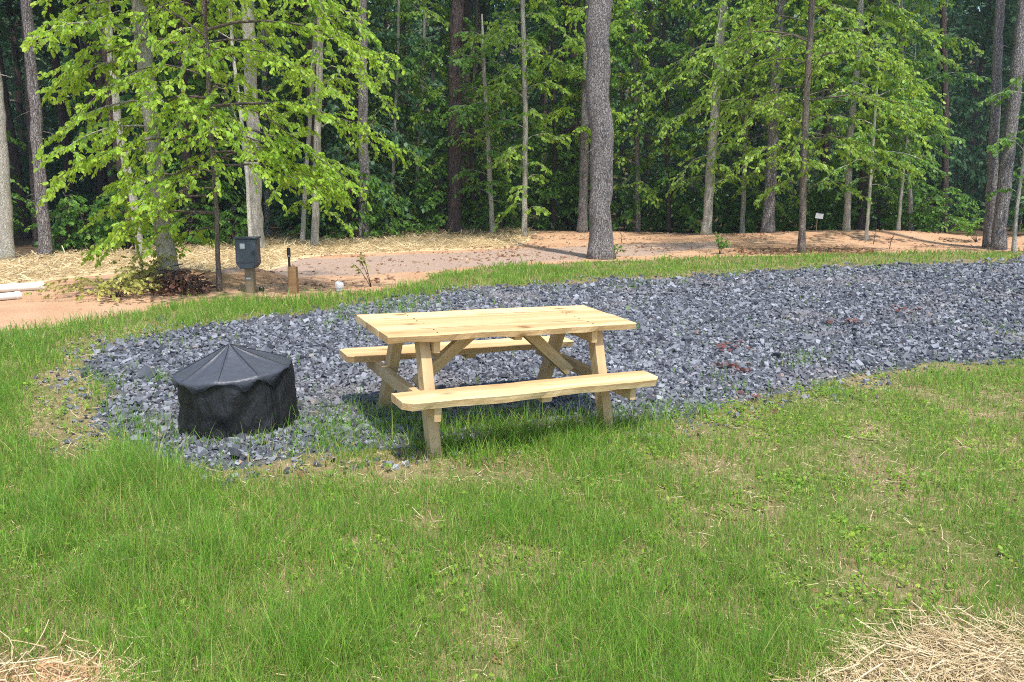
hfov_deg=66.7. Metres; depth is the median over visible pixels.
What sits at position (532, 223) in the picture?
shrub
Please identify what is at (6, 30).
forest tree
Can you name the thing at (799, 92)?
forest tree
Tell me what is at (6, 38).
forest tree
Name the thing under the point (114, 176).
forest tree
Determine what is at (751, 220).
shrub
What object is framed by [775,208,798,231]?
shrub
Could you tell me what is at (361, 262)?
maple sapling
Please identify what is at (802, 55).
forest tree
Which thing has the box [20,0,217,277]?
hardwood tree
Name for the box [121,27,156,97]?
forest tree
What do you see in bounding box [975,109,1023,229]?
understory tree
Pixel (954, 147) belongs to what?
understory tree
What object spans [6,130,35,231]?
understory tree
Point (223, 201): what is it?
understory tree
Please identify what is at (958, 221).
shrub
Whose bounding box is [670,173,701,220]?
understory tree
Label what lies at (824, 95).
forest tree
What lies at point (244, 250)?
door
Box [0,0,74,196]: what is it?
forest tree
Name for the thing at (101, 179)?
forest tree
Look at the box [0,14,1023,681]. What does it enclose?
ground
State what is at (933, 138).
maple sapling
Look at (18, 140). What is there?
understory tree
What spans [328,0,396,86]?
forest tree
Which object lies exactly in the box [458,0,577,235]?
maple sapling
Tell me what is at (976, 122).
understory tree
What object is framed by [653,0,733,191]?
forest tree
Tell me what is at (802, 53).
forest tree
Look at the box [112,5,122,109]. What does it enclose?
forest tree
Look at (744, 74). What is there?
forest tree
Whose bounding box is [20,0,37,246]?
pine tree
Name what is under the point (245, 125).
understory tree
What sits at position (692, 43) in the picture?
forest tree
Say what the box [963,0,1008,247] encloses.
pine tree
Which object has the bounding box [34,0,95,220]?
forest tree
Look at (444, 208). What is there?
understory tree
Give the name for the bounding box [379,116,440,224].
understory tree
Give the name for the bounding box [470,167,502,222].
understory tree
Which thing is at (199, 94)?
forest tree
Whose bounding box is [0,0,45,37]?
forest tree
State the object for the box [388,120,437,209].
understory tree
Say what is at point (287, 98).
understory tree
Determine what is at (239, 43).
forest tree
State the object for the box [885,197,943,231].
shrub
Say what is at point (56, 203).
understory tree
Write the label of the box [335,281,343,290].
sewer cleanout
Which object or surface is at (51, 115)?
understory tree
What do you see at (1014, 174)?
understory tree
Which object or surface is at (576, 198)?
shrub
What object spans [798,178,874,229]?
shrub
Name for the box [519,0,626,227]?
forest tree
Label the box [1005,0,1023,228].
forest tree
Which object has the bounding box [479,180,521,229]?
shrub
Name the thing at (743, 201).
hardwood tree
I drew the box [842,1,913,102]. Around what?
forest tree
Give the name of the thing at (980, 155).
woods
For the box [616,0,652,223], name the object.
forest tree
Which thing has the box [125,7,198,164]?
forest tree
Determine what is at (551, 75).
forest tree
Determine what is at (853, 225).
shrub
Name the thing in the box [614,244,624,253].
shrub
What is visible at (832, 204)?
understory tree
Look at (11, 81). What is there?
forest tree
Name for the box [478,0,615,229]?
hardwood tree
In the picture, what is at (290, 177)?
maple sapling
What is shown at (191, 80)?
understory tree
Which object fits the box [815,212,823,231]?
survey sign
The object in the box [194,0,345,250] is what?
hardwood tree
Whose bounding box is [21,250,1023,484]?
gravel
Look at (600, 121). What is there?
pine tree
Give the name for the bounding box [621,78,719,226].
understory tree
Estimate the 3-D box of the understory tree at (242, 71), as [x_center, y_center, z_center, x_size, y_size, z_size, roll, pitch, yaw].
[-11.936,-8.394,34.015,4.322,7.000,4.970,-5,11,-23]
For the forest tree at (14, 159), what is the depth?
21.56 m
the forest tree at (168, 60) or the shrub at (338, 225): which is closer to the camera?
the shrub at (338, 225)
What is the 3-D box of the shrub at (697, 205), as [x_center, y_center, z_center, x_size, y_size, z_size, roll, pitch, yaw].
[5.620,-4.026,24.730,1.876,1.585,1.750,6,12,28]
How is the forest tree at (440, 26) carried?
on the ground at (34, 306)
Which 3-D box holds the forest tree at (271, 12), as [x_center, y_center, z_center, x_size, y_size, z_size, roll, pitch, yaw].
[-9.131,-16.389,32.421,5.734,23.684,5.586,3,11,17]
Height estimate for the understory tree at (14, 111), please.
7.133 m
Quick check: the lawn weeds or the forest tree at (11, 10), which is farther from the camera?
the forest tree at (11, 10)
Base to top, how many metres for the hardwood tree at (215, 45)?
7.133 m
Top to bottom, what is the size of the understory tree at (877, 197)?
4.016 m
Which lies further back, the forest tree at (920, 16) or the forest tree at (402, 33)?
the forest tree at (920, 16)
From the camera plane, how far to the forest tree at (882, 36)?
42.65 m
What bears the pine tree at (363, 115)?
on the ground at (34, 306)
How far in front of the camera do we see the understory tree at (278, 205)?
26.93 m
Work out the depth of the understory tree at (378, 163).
34.43 m
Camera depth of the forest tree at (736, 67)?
36.94 m
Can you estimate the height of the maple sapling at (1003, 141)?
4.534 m
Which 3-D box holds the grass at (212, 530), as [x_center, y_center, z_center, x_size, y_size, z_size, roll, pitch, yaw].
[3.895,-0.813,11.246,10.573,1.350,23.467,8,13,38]
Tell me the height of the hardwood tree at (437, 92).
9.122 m
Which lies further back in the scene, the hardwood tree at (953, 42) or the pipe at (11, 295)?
the hardwood tree at (953, 42)
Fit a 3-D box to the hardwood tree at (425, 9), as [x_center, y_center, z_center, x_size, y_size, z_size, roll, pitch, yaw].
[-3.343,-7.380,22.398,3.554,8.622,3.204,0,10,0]
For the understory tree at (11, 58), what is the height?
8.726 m
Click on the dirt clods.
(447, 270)
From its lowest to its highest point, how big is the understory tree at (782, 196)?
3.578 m
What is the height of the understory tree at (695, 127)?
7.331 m
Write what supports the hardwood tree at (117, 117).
on the ground at (34, 306)
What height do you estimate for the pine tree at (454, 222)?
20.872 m
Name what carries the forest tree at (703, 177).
on the ground at (34, 306)
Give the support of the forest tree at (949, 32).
on the ground at (34, 306)
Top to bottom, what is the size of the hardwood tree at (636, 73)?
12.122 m
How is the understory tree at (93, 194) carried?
on the ground at (34, 306)
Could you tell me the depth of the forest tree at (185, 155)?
18.80 m
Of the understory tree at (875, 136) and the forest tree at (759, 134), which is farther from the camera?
the forest tree at (759, 134)
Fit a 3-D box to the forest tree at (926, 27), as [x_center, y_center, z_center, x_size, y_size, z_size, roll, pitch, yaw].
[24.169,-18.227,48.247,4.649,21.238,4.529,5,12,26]
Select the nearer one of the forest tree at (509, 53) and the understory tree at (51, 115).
the understory tree at (51, 115)
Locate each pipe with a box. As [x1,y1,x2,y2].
[0,281,44,292]
[0,291,21,300]
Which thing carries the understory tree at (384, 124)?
on the ground at (34, 306)
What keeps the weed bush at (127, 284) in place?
on the ground at (34, 306)
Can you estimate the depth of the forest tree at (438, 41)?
34.27 m
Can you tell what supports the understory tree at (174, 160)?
on the ground at (34, 306)
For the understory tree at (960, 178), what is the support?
on the ground at (34, 306)
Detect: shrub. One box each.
[24,191,113,254]
[51,207,125,252]
[87,188,153,250]
[153,200,222,247]
[206,204,247,247]
[280,200,345,238]
[306,155,395,240]
[324,220,349,237]
[357,195,413,238]
[397,211,428,235]
[409,160,473,232]
[444,198,479,229]
[468,205,494,231]
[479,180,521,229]
[514,199,553,229]
[538,211,566,229]
[563,177,589,229]
[610,197,650,230]
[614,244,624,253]
[641,207,666,231]
[648,175,697,231]
[661,191,718,232]
[712,198,740,232]
[713,177,761,232]
[728,183,789,232]
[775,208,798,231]
[795,190,835,230]
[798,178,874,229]
[824,203,874,229]
[833,159,919,229]
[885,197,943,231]
[905,192,951,231]
[909,183,977,232]
[948,206,984,241]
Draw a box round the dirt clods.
[6,229,1023,303]
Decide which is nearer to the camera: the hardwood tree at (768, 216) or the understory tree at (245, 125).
the hardwood tree at (768, 216)
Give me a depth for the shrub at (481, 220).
23.04 m
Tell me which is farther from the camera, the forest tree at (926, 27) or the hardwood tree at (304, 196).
the forest tree at (926, 27)
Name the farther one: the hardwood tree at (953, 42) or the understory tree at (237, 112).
the understory tree at (237, 112)
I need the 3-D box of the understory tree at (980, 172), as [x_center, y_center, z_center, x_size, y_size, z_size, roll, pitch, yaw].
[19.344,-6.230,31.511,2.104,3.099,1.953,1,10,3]
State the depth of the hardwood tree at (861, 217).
21.60 m
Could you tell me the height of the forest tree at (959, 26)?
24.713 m
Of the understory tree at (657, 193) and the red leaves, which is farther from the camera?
the understory tree at (657, 193)
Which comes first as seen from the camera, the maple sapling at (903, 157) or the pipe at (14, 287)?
the pipe at (14, 287)
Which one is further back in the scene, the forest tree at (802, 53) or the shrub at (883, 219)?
the forest tree at (802, 53)
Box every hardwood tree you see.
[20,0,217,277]
[41,0,144,260]
[96,0,134,249]
[152,0,279,235]
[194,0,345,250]
[257,0,388,243]
[260,0,399,246]
[260,3,270,236]
[337,0,450,227]
[339,0,494,231]
[404,0,534,228]
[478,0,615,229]
[549,0,726,231]
[609,0,741,233]
[636,0,808,234]
[682,2,824,232]
[709,0,870,232]
[773,0,935,231]
[784,0,955,229]
[835,0,983,230]
[939,0,949,231]
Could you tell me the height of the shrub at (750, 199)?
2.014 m
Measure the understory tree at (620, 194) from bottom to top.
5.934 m
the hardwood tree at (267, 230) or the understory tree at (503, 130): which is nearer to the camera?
the hardwood tree at (267, 230)
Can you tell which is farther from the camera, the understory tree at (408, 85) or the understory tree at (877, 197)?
the understory tree at (877, 197)
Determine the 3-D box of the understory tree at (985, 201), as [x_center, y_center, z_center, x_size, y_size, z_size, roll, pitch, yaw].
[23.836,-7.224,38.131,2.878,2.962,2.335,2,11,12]
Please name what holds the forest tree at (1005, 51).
on the ground at (34, 306)
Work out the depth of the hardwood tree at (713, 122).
21.16 m
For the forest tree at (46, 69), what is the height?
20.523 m
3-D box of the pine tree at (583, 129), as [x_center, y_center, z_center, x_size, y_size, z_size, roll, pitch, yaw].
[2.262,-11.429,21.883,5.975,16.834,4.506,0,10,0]
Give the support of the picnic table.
on the ground at (34, 306)
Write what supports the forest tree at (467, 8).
on the ground at (34, 306)
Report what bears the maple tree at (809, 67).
on the ground at (34, 306)
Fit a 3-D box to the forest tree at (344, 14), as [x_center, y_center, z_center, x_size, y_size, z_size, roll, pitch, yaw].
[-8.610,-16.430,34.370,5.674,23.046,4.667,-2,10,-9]
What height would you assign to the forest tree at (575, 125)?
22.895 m
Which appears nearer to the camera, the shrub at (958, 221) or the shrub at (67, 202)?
the shrub at (67, 202)
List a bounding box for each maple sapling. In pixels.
[30,0,407,291]
[350,252,371,286]
[422,14,541,234]
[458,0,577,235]
[715,232,731,253]
[797,54,951,240]
[863,46,990,230]
[977,73,1023,252]
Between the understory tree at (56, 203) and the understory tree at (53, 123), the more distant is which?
the understory tree at (56, 203)
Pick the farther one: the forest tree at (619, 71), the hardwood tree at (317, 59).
the forest tree at (619, 71)
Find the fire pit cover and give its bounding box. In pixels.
[173,343,299,440]
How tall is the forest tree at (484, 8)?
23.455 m
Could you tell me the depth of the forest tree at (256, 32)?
29.87 m
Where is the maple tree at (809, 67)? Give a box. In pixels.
[671,0,953,252]
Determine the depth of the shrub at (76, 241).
16.92 m
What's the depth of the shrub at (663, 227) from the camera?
24.68 m
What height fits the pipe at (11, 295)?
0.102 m
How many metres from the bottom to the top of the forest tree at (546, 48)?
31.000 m
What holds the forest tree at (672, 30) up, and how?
on the ground at (34, 306)
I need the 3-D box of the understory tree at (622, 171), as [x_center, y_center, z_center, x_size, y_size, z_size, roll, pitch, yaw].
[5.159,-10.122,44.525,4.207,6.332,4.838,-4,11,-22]
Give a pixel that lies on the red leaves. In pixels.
(748, 347)
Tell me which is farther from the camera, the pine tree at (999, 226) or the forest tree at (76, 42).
the forest tree at (76, 42)
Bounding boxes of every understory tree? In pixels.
[2,53,17,205]
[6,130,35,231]
[7,133,27,237]
[9,93,83,204]
[10,109,28,225]
[11,78,96,228]
[13,143,83,232]
[23,84,110,220]
[46,171,64,222]
[66,13,223,243]
[67,109,146,221]
[111,44,243,235]
[129,87,241,223]
[146,26,246,240]
[174,58,262,213]
[180,145,247,231]
[193,70,287,218]
[214,63,293,222]
[240,35,357,236]
[263,147,339,230]
[267,0,420,231]
[274,48,371,217]
[275,0,437,233]
[339,121,413,228]
[340,80,440,224]
[341,123,406,224]
[379,97,470,219]
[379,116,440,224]
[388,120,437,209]
[425,176,477,220]
[462,77,543,225]
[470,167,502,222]
[528,115,589,229]
[530,44,640,229]
[537,179,564,223]
[610,110,640,215]
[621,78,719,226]
[646,176,672,217]
[647,74,736,217]
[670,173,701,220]
[713,116,781,231]
[749,139,810,229]
[753,77,856,224]
[776,127,834,223]
[784,76,852,203]
[796,152,843,214]
[815,103,897,223]
[829,78,922,218]
[834,69,949,228]
[852,152,903,216]
[871,34,989,227]
[873,63,987,218]
[904,0,1023,230]
[927,187,973,223]
[934,168,968,218]
[938,150,982,217]
[953,81,1023,224]
[962,154,1014,221]
[970,169,1023,212]
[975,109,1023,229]
[1008,161,1023,231]
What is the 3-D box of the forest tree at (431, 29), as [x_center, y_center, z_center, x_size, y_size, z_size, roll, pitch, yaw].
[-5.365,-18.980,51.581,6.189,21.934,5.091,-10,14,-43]
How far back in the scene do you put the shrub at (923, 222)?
21.53 m
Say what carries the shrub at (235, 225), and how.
on the ground at (34, 306)
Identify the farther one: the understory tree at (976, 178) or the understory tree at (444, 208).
the understory tree at (444, 208)
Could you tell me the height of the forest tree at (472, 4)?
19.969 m
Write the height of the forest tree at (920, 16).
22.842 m
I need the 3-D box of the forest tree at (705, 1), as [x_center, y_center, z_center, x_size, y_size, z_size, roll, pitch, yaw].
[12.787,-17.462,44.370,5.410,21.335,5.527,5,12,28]
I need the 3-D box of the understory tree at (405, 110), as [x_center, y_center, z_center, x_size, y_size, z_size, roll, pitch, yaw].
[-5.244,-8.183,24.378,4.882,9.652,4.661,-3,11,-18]
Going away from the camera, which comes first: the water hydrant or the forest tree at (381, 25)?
the water hydrant
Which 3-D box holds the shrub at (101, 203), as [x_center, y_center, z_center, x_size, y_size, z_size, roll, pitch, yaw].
[-8.596,-2.680,17.309,1.255,1.719,1.585,10,14,43]
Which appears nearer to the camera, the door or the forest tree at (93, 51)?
the door
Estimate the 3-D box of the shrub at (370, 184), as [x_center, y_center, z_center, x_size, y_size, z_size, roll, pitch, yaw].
[-4.420,-3.689,20.815,2.548,2.512,2.017,0,10,0]
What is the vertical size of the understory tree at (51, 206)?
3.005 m
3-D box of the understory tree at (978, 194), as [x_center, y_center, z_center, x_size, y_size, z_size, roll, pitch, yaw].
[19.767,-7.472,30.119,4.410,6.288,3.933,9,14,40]
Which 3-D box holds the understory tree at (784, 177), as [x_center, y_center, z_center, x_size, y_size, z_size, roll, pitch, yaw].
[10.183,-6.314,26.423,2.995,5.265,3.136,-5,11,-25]
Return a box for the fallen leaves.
[5,238,1023,681]
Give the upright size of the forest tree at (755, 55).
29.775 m
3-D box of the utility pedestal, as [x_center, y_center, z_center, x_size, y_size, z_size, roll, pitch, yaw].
[-3.405,-0.933,10.064,0.295,0.825,0.235,0,10,0]
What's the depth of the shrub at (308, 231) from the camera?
20.96 m
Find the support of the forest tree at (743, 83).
on the ground at (34, 306)
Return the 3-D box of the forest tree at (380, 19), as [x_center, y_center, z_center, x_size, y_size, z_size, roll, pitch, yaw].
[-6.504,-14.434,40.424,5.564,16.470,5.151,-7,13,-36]
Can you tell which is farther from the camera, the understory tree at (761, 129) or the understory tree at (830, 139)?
the understory tree at (830, 139)
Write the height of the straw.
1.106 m
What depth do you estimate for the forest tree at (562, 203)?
34.45 m
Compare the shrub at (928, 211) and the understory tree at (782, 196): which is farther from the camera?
the understory tree at (782, 196)
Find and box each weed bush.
[24,269,169,302]
[109,251,181,282]
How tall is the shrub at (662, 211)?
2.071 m
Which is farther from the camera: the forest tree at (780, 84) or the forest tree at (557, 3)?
the forest tree at (780, 84)
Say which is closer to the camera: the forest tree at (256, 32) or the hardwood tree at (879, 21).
the hardwood tree at (879, 21)
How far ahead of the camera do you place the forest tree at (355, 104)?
23.06 m
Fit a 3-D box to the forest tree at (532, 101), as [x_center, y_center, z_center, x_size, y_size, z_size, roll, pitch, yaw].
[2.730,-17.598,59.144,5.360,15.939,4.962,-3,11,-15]
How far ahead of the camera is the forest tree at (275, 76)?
48.89 m
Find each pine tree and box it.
[0,71,16,260]
[15,0,71,257]
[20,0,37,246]
[356,0,375,238]
[445,0,463,233]
[525,0,666,232]
[581,0,615,259]
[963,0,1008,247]
[989,0,1023,249]
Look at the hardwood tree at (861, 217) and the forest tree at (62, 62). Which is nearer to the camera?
the hardwood tree at (861, 217)
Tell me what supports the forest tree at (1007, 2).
on the ground at (34, 306)
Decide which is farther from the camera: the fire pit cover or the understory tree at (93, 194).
the understory tree at (93, 194)
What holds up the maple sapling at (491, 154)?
on the ground at (34, 306)
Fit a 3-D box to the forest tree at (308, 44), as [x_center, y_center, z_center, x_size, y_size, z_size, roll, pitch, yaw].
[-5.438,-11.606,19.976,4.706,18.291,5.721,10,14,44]
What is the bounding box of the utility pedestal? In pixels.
[233,236,260,293]
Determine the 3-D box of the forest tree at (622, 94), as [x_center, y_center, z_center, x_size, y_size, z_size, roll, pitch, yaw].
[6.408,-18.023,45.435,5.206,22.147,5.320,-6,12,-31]
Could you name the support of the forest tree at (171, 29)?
on the ground at (34, 306)
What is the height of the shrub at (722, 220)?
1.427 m
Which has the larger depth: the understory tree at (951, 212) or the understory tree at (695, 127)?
the understory tree at (695, 127)
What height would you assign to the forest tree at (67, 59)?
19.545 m
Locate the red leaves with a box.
[712,305,921,412]
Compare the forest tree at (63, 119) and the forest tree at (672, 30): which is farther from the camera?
the forest tree at (672, 30)
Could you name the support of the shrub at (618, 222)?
on the ground at (34, 306)
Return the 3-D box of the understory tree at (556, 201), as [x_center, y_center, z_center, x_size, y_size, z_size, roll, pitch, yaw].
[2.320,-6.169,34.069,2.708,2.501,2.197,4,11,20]
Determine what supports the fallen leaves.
on the ground at (34, 306)
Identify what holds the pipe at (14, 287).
on the ground at (34, 306)
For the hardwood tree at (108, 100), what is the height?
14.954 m
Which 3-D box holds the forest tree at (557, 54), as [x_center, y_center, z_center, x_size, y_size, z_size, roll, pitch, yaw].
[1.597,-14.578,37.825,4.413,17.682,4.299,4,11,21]
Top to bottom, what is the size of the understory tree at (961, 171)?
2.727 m
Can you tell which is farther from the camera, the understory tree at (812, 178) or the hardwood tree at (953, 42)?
the understory tree at (812, 178)
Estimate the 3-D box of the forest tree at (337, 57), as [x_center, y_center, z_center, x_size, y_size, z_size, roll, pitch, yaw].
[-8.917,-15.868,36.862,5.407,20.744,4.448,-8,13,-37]
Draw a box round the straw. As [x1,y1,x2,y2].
[0,226,1023,681]
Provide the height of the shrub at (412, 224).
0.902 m
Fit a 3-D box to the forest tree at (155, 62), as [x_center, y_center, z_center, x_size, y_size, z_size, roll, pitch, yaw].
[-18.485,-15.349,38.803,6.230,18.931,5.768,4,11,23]
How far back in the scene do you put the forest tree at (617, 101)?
58.35 m
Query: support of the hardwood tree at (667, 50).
on the ground at (34, 306)
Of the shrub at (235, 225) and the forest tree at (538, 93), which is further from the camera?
the forest tree at (538, 93)
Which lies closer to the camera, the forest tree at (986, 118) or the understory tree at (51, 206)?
the understory tree at (51, 206)
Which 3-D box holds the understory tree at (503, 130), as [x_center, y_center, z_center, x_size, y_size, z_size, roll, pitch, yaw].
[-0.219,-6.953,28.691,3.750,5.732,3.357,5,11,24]
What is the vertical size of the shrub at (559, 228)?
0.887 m
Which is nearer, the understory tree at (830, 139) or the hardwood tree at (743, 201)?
the hardwood tree at (743, 201)
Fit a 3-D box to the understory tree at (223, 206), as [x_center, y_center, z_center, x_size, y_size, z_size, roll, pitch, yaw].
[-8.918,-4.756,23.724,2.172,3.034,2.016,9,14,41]
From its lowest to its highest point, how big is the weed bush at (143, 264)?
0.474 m
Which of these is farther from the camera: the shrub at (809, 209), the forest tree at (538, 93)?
the forest tree at (538, 93)
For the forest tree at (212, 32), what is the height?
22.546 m
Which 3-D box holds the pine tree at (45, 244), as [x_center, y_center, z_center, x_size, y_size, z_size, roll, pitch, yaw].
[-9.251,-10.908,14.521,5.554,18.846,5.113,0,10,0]
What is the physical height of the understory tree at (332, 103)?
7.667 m
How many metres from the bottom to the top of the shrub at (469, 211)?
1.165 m
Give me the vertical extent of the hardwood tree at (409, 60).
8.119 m
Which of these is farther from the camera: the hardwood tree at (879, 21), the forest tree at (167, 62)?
the forest tree at (167, 62)
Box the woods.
[0,0,1023,212]
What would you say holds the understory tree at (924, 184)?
on the ground at (34, 306)
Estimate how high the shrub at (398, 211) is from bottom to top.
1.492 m
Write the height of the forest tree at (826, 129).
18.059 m
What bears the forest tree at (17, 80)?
on the ground at (34, 306)
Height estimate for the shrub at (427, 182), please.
2.327 m
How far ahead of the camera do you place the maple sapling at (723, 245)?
16.56 m
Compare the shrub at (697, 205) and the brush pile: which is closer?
the brush pile
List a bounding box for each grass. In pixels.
[0,246,1023,681]
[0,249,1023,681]
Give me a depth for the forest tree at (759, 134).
59.12 m
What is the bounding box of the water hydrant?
[287,248,298,293]
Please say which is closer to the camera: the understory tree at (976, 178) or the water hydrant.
the water hydrant
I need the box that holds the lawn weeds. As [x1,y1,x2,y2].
[0,324,1023,681]
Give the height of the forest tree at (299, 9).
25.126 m
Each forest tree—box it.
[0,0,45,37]
[0,0,47,87]
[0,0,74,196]
[0,2,17,55]
[0,11,21,42]
[0,21,29,186]
[0,44,32,238]
[3,1,71,138]
[4,7,66,163]
[6,8,75,107]
[11,0,175,224]
[29,0,111,229]
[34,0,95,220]
[43,2,161,142]
[58,8,134,76]
[72,0,164,224]
[91,1,187,134]
[93,0,133,229]
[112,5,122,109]
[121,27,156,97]
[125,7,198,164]
[155,0,295,223]
[166,1,182,205]
[166,2,260,81]
[169,0,234,243]
[183,0,216,237]
[192,0,238,191]
[203,0,273,207]
[220,2,290,167]
[233,0,299,224]
[237,1,304,214]
[267,6,371,107]
[268,0,377,202]
[276,0,341,237]
[295,0,374,162]
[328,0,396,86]
[333,0,443,113]
[339,0,394,230]
[370,2,421,179]
[388,1,477,188]
[400,9,433,227]
[415,0,511,197]
[424,0,506,104]
[427,0,449,94]
[434,0,514,128]
[461,0,505,226]
[470,0,521,112]
[470,0,538,225]
[473,0,561,215]
[485,1,530,214]
[498,1,551,210]
[501,0,581,202]
[514,11,569,161]
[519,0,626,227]
[530,0,612,110]
[537,4,580,126]
[540,0,580,229]
[541,2,565,222]
[542,0,631,192]
[547,1,632,120]
[579,0,666,216]
[580,32,628,111]
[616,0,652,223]
[616,0,746,220]
[628,0,705,167]
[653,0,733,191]
[673,0,726,205]
[694,0,784,90]
[702,2,774,166]
[703,0,780,194]
[724,0,744,222]
[734,15,767,231]
[735,1,800,169]
[755,33,798,199]
[764,0,882,226]
[780,5,838,207]
[784,10,844,174]
[786,0,939,229]
[791,5,807,222]
[793,3,852,180]
[833,2,894,114]
[838,0,932,92]
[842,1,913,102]
[846,0,934,93]
[877,0,936,126]
[916,0,977,155]
[935,0,1012,202]
[946,0,1014,219]
[972,4,1023,152]
[985,0,1023,216]
[987,21,1022,216]
[988,0,1016,45]
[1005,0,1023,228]
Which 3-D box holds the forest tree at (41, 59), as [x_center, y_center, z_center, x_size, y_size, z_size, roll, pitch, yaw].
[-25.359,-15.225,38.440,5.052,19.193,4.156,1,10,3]
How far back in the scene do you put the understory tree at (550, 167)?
27.75 m
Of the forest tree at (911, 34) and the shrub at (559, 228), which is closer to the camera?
the shrub at (559, 228)
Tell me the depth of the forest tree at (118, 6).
28.67 m
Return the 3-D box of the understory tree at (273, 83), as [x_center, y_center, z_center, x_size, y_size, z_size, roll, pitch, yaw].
[-5.918,-5.612,21.631,3.207,5.559,3.688,-3,11,-16]
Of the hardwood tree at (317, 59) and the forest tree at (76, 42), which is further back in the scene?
the forest tree at (76, 42)
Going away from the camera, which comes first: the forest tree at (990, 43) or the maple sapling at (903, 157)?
the maple sapling at (903, 157)
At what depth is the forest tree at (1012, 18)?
31.96 m
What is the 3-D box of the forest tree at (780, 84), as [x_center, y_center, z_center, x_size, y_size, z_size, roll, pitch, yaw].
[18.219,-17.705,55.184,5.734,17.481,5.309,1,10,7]
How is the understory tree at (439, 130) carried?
on the ground at (34, 306)
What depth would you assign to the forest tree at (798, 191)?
38.80 m
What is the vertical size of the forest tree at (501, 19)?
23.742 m
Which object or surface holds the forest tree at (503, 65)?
on the ground at (34, 306)
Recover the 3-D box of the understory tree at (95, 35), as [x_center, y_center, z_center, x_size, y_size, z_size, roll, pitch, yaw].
[-9.361,-5.395,19.841,3.425,6.018,3.827,-6,12,-29]
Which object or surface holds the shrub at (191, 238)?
on the ground at (34, 306)
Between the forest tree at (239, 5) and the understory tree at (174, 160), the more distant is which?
the forest tree at (239, 5)
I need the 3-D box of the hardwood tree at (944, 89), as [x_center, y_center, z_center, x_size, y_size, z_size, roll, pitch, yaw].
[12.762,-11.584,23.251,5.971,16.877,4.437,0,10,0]
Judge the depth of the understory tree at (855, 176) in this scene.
27.66 m
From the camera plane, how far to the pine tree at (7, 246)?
14.74 m
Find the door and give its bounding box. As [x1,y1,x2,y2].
[236,242,254,262]
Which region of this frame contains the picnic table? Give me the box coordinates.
[339,305,657,457]
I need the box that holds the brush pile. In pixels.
[143,263,219,296]
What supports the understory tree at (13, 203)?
on the ground at (34, 306)
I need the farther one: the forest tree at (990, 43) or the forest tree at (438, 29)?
the forest tree at (438, 29)

